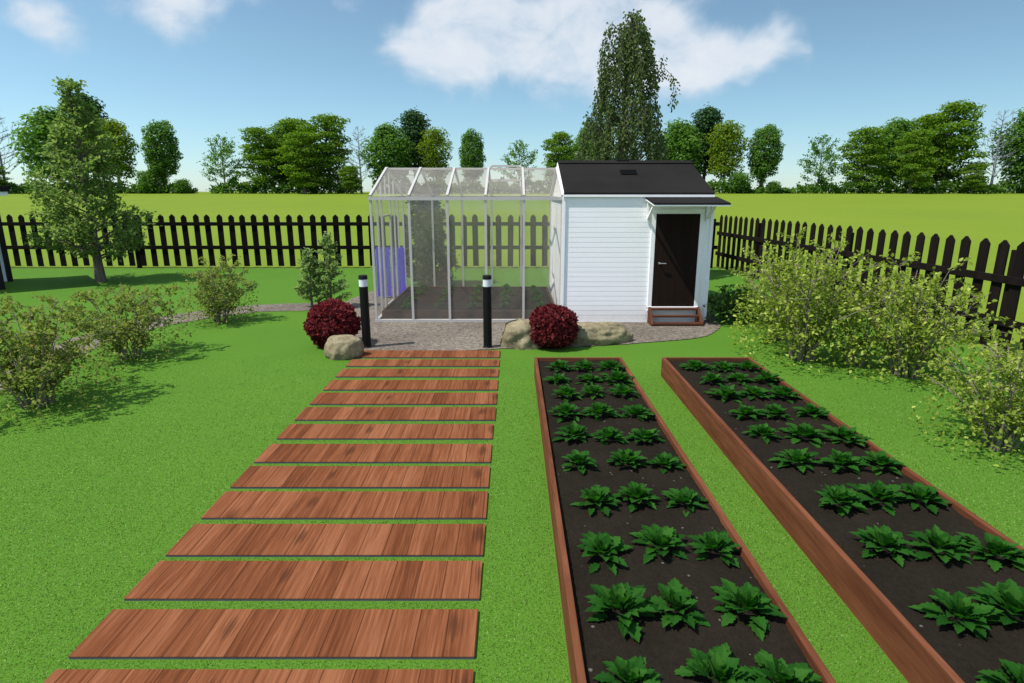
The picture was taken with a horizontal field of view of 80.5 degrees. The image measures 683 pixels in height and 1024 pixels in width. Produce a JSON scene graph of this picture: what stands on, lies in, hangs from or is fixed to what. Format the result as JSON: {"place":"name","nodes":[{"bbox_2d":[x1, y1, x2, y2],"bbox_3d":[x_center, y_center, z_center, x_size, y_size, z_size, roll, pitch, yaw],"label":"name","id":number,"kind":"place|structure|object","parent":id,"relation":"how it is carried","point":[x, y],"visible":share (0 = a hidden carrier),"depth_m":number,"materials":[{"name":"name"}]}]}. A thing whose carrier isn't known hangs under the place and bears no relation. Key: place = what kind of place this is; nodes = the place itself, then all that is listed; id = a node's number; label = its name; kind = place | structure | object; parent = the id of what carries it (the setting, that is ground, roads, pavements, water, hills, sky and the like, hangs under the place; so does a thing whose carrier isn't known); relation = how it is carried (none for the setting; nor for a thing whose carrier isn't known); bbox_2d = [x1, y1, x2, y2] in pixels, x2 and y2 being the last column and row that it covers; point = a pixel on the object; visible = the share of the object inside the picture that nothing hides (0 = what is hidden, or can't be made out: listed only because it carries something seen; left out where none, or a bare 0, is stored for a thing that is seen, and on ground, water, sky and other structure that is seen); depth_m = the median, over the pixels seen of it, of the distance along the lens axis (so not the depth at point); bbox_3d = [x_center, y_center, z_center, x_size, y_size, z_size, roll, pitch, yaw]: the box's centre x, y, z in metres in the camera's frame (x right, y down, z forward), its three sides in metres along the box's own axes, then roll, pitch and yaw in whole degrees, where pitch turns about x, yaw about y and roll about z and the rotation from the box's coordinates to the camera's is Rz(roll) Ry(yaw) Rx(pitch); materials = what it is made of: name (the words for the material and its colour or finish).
{"place":"outdoors","nodes":[
{"label":"outdoors","id":0,"kind":"place"},
{"bbox_2d":[0,186,12,289],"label":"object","id":1,"kind":"structure","parent":0,"point":[5,271],"depth_m":17.07,"materials":[{"name":"fabric"}]},
{"bbox_2d":[0,303,317,389],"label":"gravel path","id":2,"kind":"structure","parent":0,"point":[286,307],"depth_m":12.94,"materials":[{"name":"gravel"}]},
{"bbox_2d":[292,231,351,306],"bbox_3d":[-4.144,-1.537,13.145,1.228,1.700,0.895,-4,15,-16],"label":"young tree","id":3,"kind":"object","parent":2,"relation":"on","point":[310,266],"visible":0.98,"depth_m":13.09,"materials":[{"name":"green plant"}]},
{"bbox_2d":[0,268,1023,682],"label":"lawn","id":4,"kind":"structure","parent":0,"point":[268,338],"depth_m":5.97,"materials":[{"name":"green plant"}]},
{"bbox_2d":[0,292,135,425],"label":"shrub","id":5,"kind":"object","parent":4,"relation":"on","point":[42,370],"visible":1,"depth_m":7.11,"materials":[{"name":"green plant"}]},
{"bbox_2d":[20,75,160,281],"bbox_3d":[-11.771,-4.329,16.565,3.098,5.534,3.372,0,14,0],"label":"tree","id":6,"kind":"object","parent":4,"relation":"on","point":[84,229],"visible":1,"depth_m":16.34,"materials":[{"name":"green plant"}]},
{"bbox_2d":[50,282,195,370],"bbox_3d":[-5.926,-0.305,9.214,1.890,1.189,1.956,0,14,0],"label":"shrub","id":7,"kind":"object","parent":4,"relation":"on","point":[135,329],"visible":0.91,"depth_m":9.18,"materials":[{"name":"green plant"}]},
{"bbox_2d":[172,254,259,326],"bbox_3d":[-5.734,-1.023,11.802,1.528,1.337,1.487,0,14,0],"label":"shrub","id":8,"kind":"object","parent":4,"relation":"on","point":[214,298],"visible":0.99,"depth_m":11.76,"materials":[{"name":"green plant"}]},
{"bbox_2d":[43,669,473,682],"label":"walkway slab","id":9,"kind":"structure","parent":4,"relation":"on","point":[261,676],"depth_m":3.19,"materials":[{"name":"brown wood"}]},
{"bbox_2d":[68,609,478,658],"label":"walkway slab","id":10,"kind":"structure","parent":4,"relation":"on","point":[283,634],"depth_m":3.49,"materials":[{"name":"brown wood"}]},
{"bbox_2d":[124,561,481,600],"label":"walkway slab","id":11,"kind":"structure","parent":4,"relation":"on","point":[310,581],"depth_m":3.96,"materials":[{"name":"brown wood"}]},
{"bbox_2d":[165,524,484,556],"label":"walkway slab","id":12,"kind":"structure","parent":4,"relation":"on","point":[331,540],"depth_m":4.43,"materials":[{"name":"brown wood"}]},
{"bbox_2d":[303,298,360,347],"bbox_3d":[-2.979,-0.302,10.023,0.968,0.845,0.977,0,14,0],"label":"red bush","id":13,"kind":"object","parent":4,"relation":"on","point":[324,321],"visible":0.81,"depth_m":9.76,"materials":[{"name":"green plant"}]},
{"bbox_2d":[324,335,363,359],"bbox_3d":[-2.610,0.076,9.406,0.611,0.357,0.508,-3,14,-11],"label":"boulder","id":14,"kind":"object","parent":4,"relation":"on","point":[341,347],"visible":0.97,"depth_m":9.25,"materials":[{"name":"stone"}]},
{"bbox_2d":[201,491,487,519],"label":"walkway slab","id":15,"kind":"structure","parent":4,"relation":"on","point":[349,505],"depth_m":4.92,"materials":[{"name":"brown wood"}]},
{"bbox_2d":[230,466,489,488],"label":"walkway slab","id":16,"kind":"structure","parent":4,"relation":"on","point":[363,477],"depth_m":5.41,"materials":[{"name":"brown wood"}]},
{"bbox_2d":[254,444,491,463],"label":"walkway slab","id":17,"kind":"structure","parent":4,"relation":"on","point":[375,453],"depth_m":5.88,"materials":[{"name":"brown wood"}]},
{"bbox_2d":[276,424,492,439],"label":"walkway slab","id":18,"kind":"structure","parent":4,"relation":"on","point":[387,432],"depth_m":6.42,"materials":[{"name":"brown wood"}]},
{"bbox_2d":[294,407,495,420],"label":"walkway slab","id":19,"kind":"structure","parent":4,"relation":"on","point":[397,413],"depth_m":6.93,"materials":[{"name":"brown wood"}]},
{"bbox_2d":[310,393,496,404],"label":"walkway slab","id":20,"kind":"structure","parent":4,"relation":"on","point":[405,399],"depth_m":7.43,"materials":[{"name":"brown wood"}]},
{"bbox_2d":[323,380,497,390],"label":"walkway slab","id":21,"kind":"structure","parent":4,"relation":"on","point":[412,385],"depth_m":7.97,"materials":[{"name":"brown wood"}]},
{"bbox_2d":[335,369,498,377],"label":"walkway slab","id":22,"kind":"structure","parent":4,"relation":"on","point":[417,373],"depth_m":8.50,"materials":[{"name":"brown wood"}]},
{"bbox_2d":[346,359,499,366],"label":"walkway slab","id":23,"kind":"structure","parent":4,"relation":"on","point":[423,363],"depth_m":8.99,"materials":[{"name":"brown wood"}]},
{"bbox_2d":[354,350,499,357],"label":"walkway slab","id":24,"kind":"structure","parent":4,"relation":"on","point":[431,354],"depth_m":9.49,"materials":[{"name":"brown wood"}]},
{"bbox_2d":[395,182,459,285],"bbox_3d":[-2.274,-2.842,16.223,1.714,2.813,1.780,-13,19,-43],"label":"thuja","id":25,"kind":"object","parent":4,"relation":"on","point":[423,246],"visible":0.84,"depth_m":16.05,"materials":[{"name":"green plant"}]},
{"bbox_2d":[346,287,720,349],"bbox_3d":[0.256,-0.604,12.774,8.480,0.001,7.110,0,14,0],"label":"gravel pad","id":26,"kind":"object","parent":4,"relation":"on","point":[426,335],"visible":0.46,"depth_m":11.00,"materials":[{"name":"grey gravel"}]},
{"bbox_2d":[358,275,371,347],"bbox_3d":[-2.390,-0.480,9.833,0.164,1.200,0.164,0,14,0],"label":"bollard lamp","id":27,"kind":"object","parent":26,"relation":"on","point":[364,309],"visible":0.88,"depth_m":9.78,"materials":[{"name":"metal"}]},
{"bbox_2d":[376,247,405,297],"bbox_3d":[-2.880,-1.634,14.443,0.680,1.220,0.087,0,14,0],"label":"slatted screen","id":28,"kind":"object","parent":26,"relation":"on","point":[389,272],"visible":0.63,"depth_m":14.39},
{"bbox_2d":[368,165,562,321],"bbox_3d":[-0.860,-2.281,13.199,3.670,3.075,3.470,0,14,0],"label":"greenhouse","id":29,"kind":"object","parent":26,"relation":"on","point":[447,197],"visible":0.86,"depth_m":12.22,"materials":[{"name":"metal"}]},
{"bbox_2d":[382,286,553,318],"bbox_3d":[-0.853,-0.888,13.596,3.475,0.220,3.180,0,14,0],"label":"raised bed","id":30,"kind":"object","parent":26,"relation":"on","point":[424,306],"visible":0.69,"depth_m":12.86,"materials":[{"name":"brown wood"}]},
{"bbox_2d":[483,275,492,347],"bbox_3d":[-0.400,-0.480,9.833,0.164,1.200,0.164,0,14,0],"label":"bollard lamp","id":31,"kind":"object","parent":26,"relation":"on","point":[487,315],"visible":1,"depth_m":9.78,"materials":[{"name":"metal"}]},
{"bbox_2d":[500,318,545,349],"bbox_3d":[0.234,-0.149,10.115,0.657,0.457,0.850,11,18,39],"label":"boulder","id":32,"kind":"object","parent":26,"relation":"on","point":[516,333],"visible":0.73,"depth_m":9.84,"materials":[{"name":"stone"}]},
{"bbox_2d":[529,302,579,348],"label":"red bush","id":33,"kind":"object","parent":26,"relation":"on","point":[559,330],"visible":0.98,"depth_m":9.69,"materials":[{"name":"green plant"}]},
{"bbox_2d":[571,322,632,345],"bbox_3d":[1.441,-0.162,10.351,1.293,0.365,0.658,-2,14,-7],"label":"boulder","id":34,"kind":"object","parent":26,"relation":"on","point":[599,333],"visible":0.75,"depth_m":10.10,"materials":[{"name":"stone"}]},
{"bbox_2d":[550,159,730,321],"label":"garden shed","id":35,"kind":"structure","parent":26,"relation":"on","point":[637,235],"depth_m":11.60,"materials":[{"name":"white wood"}]},
{"bbox_2d":[651,214,699,305],"bbox_3d":[3.125,-1.536,11.547,0.820,1.755,0.106,0,14,0],"label":"door","id":36,"kind":"structure","parent":35,"relation":"in","point":[676,235],"depth_m":11.55,"materials":[{"name":"brown wood"}]},
{"bbox_2d":[647,307,702,325],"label":"wooden steps","id":37,"kind":"structure","parent":26,"relation":"on","point":[697,317],"depth_m":11.61,"materials":[{"name":"brown wood"}]},
{"bbox_2d":[574,9,680,159],"bbox_3d":[3.146,-5.375,17.116,3.155,7.312,2.982,0,14,0],"label":"weeping tree","id":38,"kind":"object","parent":4,"relation":"on","point":[634,35],"visible":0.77,"depth_m":16.30,"materials":[{"name":"green plant"}]},
{"bbox_2d":[534,357,835,682],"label":"raised bed","id":39,"kind":"object","parent":4,"relation":"on","point":[593,645],"visible":0.69,"depth_m":3.89,"materials":[{"name":"brown wood"}]},
{"bbox_2d":[570,484,620,515],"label":"leafy vegetable","id":40,"kind":"object","parent":39,"relation":"on","point":[596,493],"visible":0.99,"depth_m":4.51,"materials":[{"name":"green plant"}]},
{"bbox_2d":[577,531,632,574],"bbox_3d":[0.592,1.314,3.892,0.357,0.122,0.470,4,15,17],"label":"leafy vegetable","id":41,"kind":"object","parent":39,"relation":"on","point":[604,542],"visible":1,"depth_m":3.88,"materials":[{"name":"green plant"}]},
{"bbox_2d":[584,582,655,641],"bbox_3d":[0.610,1.430,3.376,0.433,0.144,0.420,12,18,40],"label":"leafy vegetable","id":42,"kind":"object","parent":39,"relation":"on","point":[620,596],"visible":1,"depth_m":3.32,"materials":[{"name":"green plant"}]},
{"bbox_2d":[592,655,660,682],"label":"leafy vegetable","id":43,"kind":"object","parent":39,"relation":"on","point":[634,669],"visible":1,"depth_m":2.89,"materials":[{"name":"green plant"}]},
{"bbox_2d":[614,481,659,512],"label":"leafy vegetable","id":44,"kind":"object","parent":39,"relation":"on","point":[636,490],"visible":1,"depth_m":4.55,"materials":[{"name":"green plant"}]},
{"bbox_2d":[629,523,687,563],"bbox_3d":[0.982,1.283,3.975,0.392,0.139,0.443,-2,14,-9],"label":"leafy vegetable","id":45,"kind":"object","parent":39,"relation":"on","point":[667,536],"visible":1,"depth_m":3.95,"materials":[{"name":"green plant"}]},
{"bbox_2d":[645,577,710,628],"bbox_3d":[0.906,1.448,3.370,0.361,0.114,0.405,1,14,5],"label":"leafy vegetable","id":46,"kind":"object","parent":39,"relation":"on","point":[676,595],"visible":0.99,"depth_m":3.35,"materials":[{"name":"green plant"}]},
{"bbox_2d":[661,487,708,516],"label":"leafy vegetable","id":47,"kind":"object","parent":39,"relation":"on","point":[685,495],"visible":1,"depth_m":4.51,"materials":[{"name":"green plant"}]},
{"bbox_2d":[687,530,740,567],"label":"leafy vegetable","id":48,"kind":"object","parent":39,"relation":"on","point":[713,540],"visible":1,"depth_m":3.90,"materials":[{"name":"green plant"}]},
{"bbox_2d":[674,642,754,682],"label":"leafy vegetable","id":49,"kind":"object","parent":39,"relation":"on","point":[718,662],"visible":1,"depth_m":2.89,"materials":[{"name":"green plant"}]},
{"bbox_2d":[710,578,787,641],"bbox_3d":[1.293,1.445,3.333,0.426,0.135,0.372,6,15,24],"label":"leafy vegetable","id":50,"kind":"object","parent":39,"relation":"on","point":[748,595],"visible":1,"depth_m":3.34,"materials":[{"name":"green plant"}]},
{"bbox_2d":[743,649,822,682],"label":"leafy vegetable","id":51,"kind":"object","parent":39,"relation":"on","point":[780,670],"visible":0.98,"depth_m":2.87,"materials":[{"name":"green plant"}]},
{"bbox_2d":[703,284,778,324],"bbox_3d":[4.418,-0.746,11.931,1.593,0.815,1.570,0,14,0],"label":"shrub","id":52,"kind":"object","parent":4,"relation":"on","point":[722,306],"visible":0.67,"depth_m":11.81,"materials":[{"name":"green plant"}]},
{"bbox_2d":[734,254,835,342],"bbox_3d":[4.607,-0.741,10.333,1.710,1.496,1.618,0,14,0],"label":"shrub","id":53,"kind":"object","parent":4,"relation":"on","point":[747,282],"visible":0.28,"depth_m":10.31,"materials":[{"name":"green plant"}]},
{"bbox_2d":[728,227,904,372],"bbox_3d":[4.526,-0.687,9.018,2.368,2.024,2.285,0,14,0],"label":"shrub","id":54,"kind":"object","parent":4,"relation":"on","point":[808,308],"visible":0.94,"depth_m":8.85,"materials":[{"name":"green plant"}]},
{"bbox_2d":[661,357,1023,682],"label":"raised bed","id":55,"kind":"object","parent":4,"relation":"on","point":[879,593],"visible":0.59,"depth_m":4.21,"materials":[{"name":"brown wood"}]},
{"bbox_2d":[767,447,827,471],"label":"leafy vegetable","id":56,"kind":"object","parent":55,"relation":"on","point":[797,455],"visible":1,"depth_m":5.18,"materials":[{"name":"green plant"}]},
{"bbox_2d":[778,422,831,447],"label":"leafy vegetable","id":57,"kind":"object","parent":55,"relation":"on","point":[804,429],"visible":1,"depth_m":5.70,"materials":[{"name":"green plant"}]},
{"bbox_2d":[816,484,873,515],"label":"leafy vegetable","id":58,"kind":"object","parent":55,"relation":"on","point":[842,493],"visible":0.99,"depth_m":4.49,"materials":[{"name":"green plant"}]},
{"bbox_2d":[819,448,870,474],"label":"leafy vegetable","id":59,"kind":"object","parent":55,"relation":"on","point":[841,457],"visible":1,"depth_m":5.11,"materials":[{"name":"green plant"}]},
{"bbox_2d":[844,479,905,515],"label":"leafy vegetable","id":60,"kind":"object","parent":55,"relation":"on","point":[878,489],"visible":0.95,"depth_m":4.57,"materials":[{"name":"green plant"}]},
{"bbox_2d":[860,450,907,475],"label":"leafy vegetable","id":61,"kind":"object","parent":55,"relation":"on","point":[880,457],"visible":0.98,"depth_m":5.09,"materials":[{"name":"green plant"}]},
{"bbox_2d":[850,525,918,566],"bbox_3d":[2.432,1.297,3.944,0.363,0.129,0.413,2,14,7],"label":"leafy vegetable","id":62,"kind":"object","parent":55,"relation":"on","point":[883,535],"visible":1,"depth_m":3.93,"materials":[{"name":"green plant"}]},
{"bbox_2d":[898,482,952,514],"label":"leafy vegetable","id":63,"kind":"object","parent":55,"relation":"on","point":[921,491],"visible":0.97,"depth_m":4.53,"materials":[{"name":"green plant"}]},
{"bbox_2d":[907,524,971,564],"bbox_3d":[2.772,1.300,3.923,0.368,0.134,0.446,10,17,34],"label":"leafy vegetable","id":64,"kind":"object","parent":55,"relation":"on","point":[940,539],"visible":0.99,"depth_m":3.90,"materials":[{"name":"green plant"}]},
{"bbox_2d":[908,588,1003,640],"bbox_3d":[2.421,1.451,3.306,0.437,0.137,0.373,-10,17,-34],"label":"leafy vegetable","id":65,"kind":"object","parent":55,"relation":"on","point":[960,604],"visible":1,"depth_m":3.27,"materials":[{"name":"green plant"}]},
{"bbox_2d":[957,532,1023,571],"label":"leafy vegetable","id":66,"kind":"object","parent":55,"relation":"on","point":[996,544],"visible":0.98,"depth_m":3.86,"materials":[{"name":"green plant"}]},
{"bbox_2d":[967,578,1023,624],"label":"leafy vegetable","id":67,"kind":"object","parent":55,"relation":"on","point":[1009,594],"visible":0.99,"depth_m":3.35,"materials":[{"name":"green plant"}]},
{"bbox_2d":[974,659,1023,682],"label":"leafy vegetable","id":68,"kind":"object","parent":55,"relation":"on","point":[1015,671],"visible":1,"depth_m":2.87,"materials":[{"name":"green plant"}]},
{"bbox_2d":[800,270,913,370],"bbox_3d":[5.112,-0.346,8.879,1.515,1.425,1.594,0,14,0],"label":"shrub","id":69,"kind":"object","parent":4,"relation":"on","point":[851,338],"visible":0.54,"depth_m":8.76,"materials":[{"name":"green plant"}]},
{"bbox_2d":[829,249,1016,388],"bbox_3d":[5.504,-0.342,8.168,2.082,1.765,2.163,9,16,32],"label":"shrub","id":70,"kind":"object","parent":4,"relation":"on","point":[920,343],"visible":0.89,"depth_m":8.07,"materials":[{"name":"green plant"}]},
{"bbox_2d":[909,322,1023,467],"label":"shrub","id":71,"kind":"object","parent":4,"relation":"on","point":[1010,413],"visible":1,"depth_m":5.98,"materials":[{"name":"green plant"}]},
{"bbox_2d":[0,192,1023,356],"bbox_3d":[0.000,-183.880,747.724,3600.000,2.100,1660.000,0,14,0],"label":"field","id":72,"kind":"structure","parent":0,"point":[995,219],"depth_m":50.90,"materials":[{"name":"green plant"}]},
{"bbox_2d":[7,106,90,190],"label":"broad tree","id":73,"kind":"object","parent":72,"relation":"on","point":[31,144],"visible":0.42,"depth_m":129.43,"materials":[{"name":"green plant"}]},
{"bbox_2d":[86,118,141,180],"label":"yellowish tree","id":74,"kind":"object","parent":72,"relation":"on","point":[126,158],"visible":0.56,"depth_m":134.64,"materials":[{"name":"green plant"}]},
{"bbox_2d":[138,119,183,192],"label":"round tree","id":75,"kind":"object","parent":72,"relation":"on","point":[158,155],"visible":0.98,"depth_m":132.28,"materials":[{"name":"green plant"}]},
{"bbox_2d":[196,132,245,191],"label":"open tree","id":76,"kind":"object","parent":72,"relation":"on","point":[228,151],"visible":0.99,"depth_m":133.53,"materials":[{"name":"green plant"}]},
{"bbox_2d":[232,126,287,192],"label":"layered tree","id":77,"kind":"object","parent":72,"relation":"on","point":[262,160],"visible":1,"depth_m":133.22,"materials":[{"name":"green plant"}]},
{"bbox_2d":[206,175,362,193],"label":"undergrowth","id":78,"kind":"object","parent":72,"relation":"on","point":[227,186],"visible":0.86,"depth_m":134.41,"materials":[{"name":"plant"}]},
{"bbox_2d":[272,130,333,193],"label":"layered tree","id":79,"kind":"object","parent":72,"relation":"on","point":[304,159],"visible":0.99,"depth_m":129.83,"materials":[{"name":"green plant"}]},
{"bbox_2d":[296,113,357,192],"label":"layered tree","id":80,"kind":"object","parent":72,"relation":"on","point":[326,124],"visible":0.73,"depth_m":134.41,"materials":[{"name":"green plant"}]},
{"bbox_2d":[2,214,719,267],"bbox_3d":[-5.700,-3.297,20.202,25.100,1.878,0.177,0,14,0],"label":"picket fence","id":81,"kind":"object","parent":72,"relation":"on","point":[140,254],"visible":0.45,"depth_m":20.14,"materials":[{"name":"brown wood"}]},
{"bbox_2d":[355,121,416,192],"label":"broad tree","id":82,"kind":"object","parent":72,"relation":"on","point":[386,139],"visible":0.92,"depth_m":131.91,"materials":[{"name":"green plant"}]},
{"bbox_2d":[393,107,434,177],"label":"dark tree","id":83,"kind":"object","parent":72,"relation":"on","point":[416,122],"visible":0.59,"depth_m":136.46,"materials":[{"name":"green plant"}]},
{"bbox_2d":[415,126,453,180],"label":"yellowish tree","id":84,"kind":"object","parent":72,"relation":"on","point":[434,140],"visible":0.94,"depth_m":134.59,"materials":[{"name":"green plant"}]},
{"bbox_2d":[458,128,486,185],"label":"round tree","id":85,"kind":"object","parent":72,"relation":"on","point":[474,157],"visible":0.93,"depth_m":132.76,"materials":[{"name":"green plant"}]},
{"bbox_2d":[493,139,537,184],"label":"open tree","id":86,"kind":"object","parent":72,"relation":"on","point":[517,151],"visible":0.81,"depth_m":133.61,"materials":[{"name":"green plant"}]},
{"bbox_2d":[372,175,739,193],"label":"undergrowth","id":87,"kind":"object","parent":72,"relation":"on","point":[477,187],"visible":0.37,"depth_m":134.39,"materials":[{"name":"plant"}]},
{"bbox_2d":[541,130,576,185],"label":"layered tree","id":88,"kind":"object","parent":72,"relation":"on","point":[556,147],"visible":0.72,"depth_m":133.54,"materials":[{"name":"green plant"}]},
{"bbox_2d":[654,117,709,173],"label":"broad tree","id":89,"kind":"object","parent":72,"relation":"on","point":[681,137],"visible":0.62,"depth_m":137.18,"materials":[{"name":"green plant"}]},
{"bbox_2d":[677,102,730,179],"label":"dark tree","id":90,"kind":"object","parent":72,"relation":"on","point":[706,119],"visible":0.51,"depth_m":140.37,"materials":[{"name":"green plant"}]},
{"bbox_2d":[704,120,751,191],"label":"yellowish tree","id":91,"kind":"object","parent":72,"relation":"on","point":[729,135],"visible":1,"depth_m":134.33,"materials":[{"name":"green plant"}]},
{"bbox_2d":[746,123,785,186],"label":"round tree","id":92,"kind":"object","parent":72,"relation":"on","point":[762,165],"visible":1,"depth_m":132.52,"materials":[{"name":"green plant"}]},
{"bbox_2d":[796,133,842,185],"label":"open tree","id":93,"kind":"object","parent":72,"relation":"on","point":[820,154],"visible":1,"depth_m":133.32,"materials":[{"name":"green plant"}]},
{"bbox_2d":[833,126,898,192],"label":"layered tree","id":94,"kind":"object","parent":72,"relation":"on","point":[866,154],"visible":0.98,"depth_m":133.40,"materials":[{"name":"green plant"}]},
{"bbox_2d":[715,215,1023,350],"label":"picket fence","id":95,"kind":"object","parent":72,"relation":"on","point":[1013,280],"visible":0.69,"depth_m":11.36,"materials":[{"name":"brown wood"}]},
{"bbox_2d":[865,117,916,192],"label":"broad tree","id":96,"kind":"object","parent":72,"relation":"on","point":[895,132],"visible":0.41,"depth_m":137.97,"materials":[{"name":"green plant"}]},
{"bbox_2d":[796,177,1023,193],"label":"undergrowth","id":97,"kind":"object","parent":72,"relation":"on","point":[952,187],"visible":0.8,"depth_m":134.45,"materials":[{"name":"plant"}]},
{"bbox_2d":[891,128,939,193],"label":"layered tree","id":98,"kind":"object","parent":72,"relation":"on","point":[914,161],"visible":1,"depth_m":130.27,"materials":[{"name":"green plant"}]},
{"bbox_2d":[915,99,993,185],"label":"layered tree","id":99,"kind":"object","parent":72,"relation":"on","point":[950,148],"visible":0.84,"depth_m":133.44,"materials":[{"name":"green plant"}]},
{"bbox_2d":[959,163,989,193],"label":"layered tree","id":100,"kind":"object","parent":72,"relation":"on","point":[971,184],"visible":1,"depth_m":130.63,"materials":[{"name":"green plant"}]},
{"bbox_2d":[976,109,1023,191],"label":"bare tree","id":101,"kind":"object","parent":72,"relation":"on","point":[995,161],"visible":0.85,"depth_m":133.22,"materials":[{"name":"plant"}]},
{"bbox_2d":[987,107,1023,190],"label":"broad tree","id":102,"kind":"object","parent":72,"relation":"on","point":[1014,169],"visible":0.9,"depth_m":133.66,"materials":[{"name":"green plant"}]},
{"bbox_2d":[0,0,1023,191],"label":"sky","id":103,"kind":"structure","parent":0,"point":[508,71],"materials":[{"name":"blue"}]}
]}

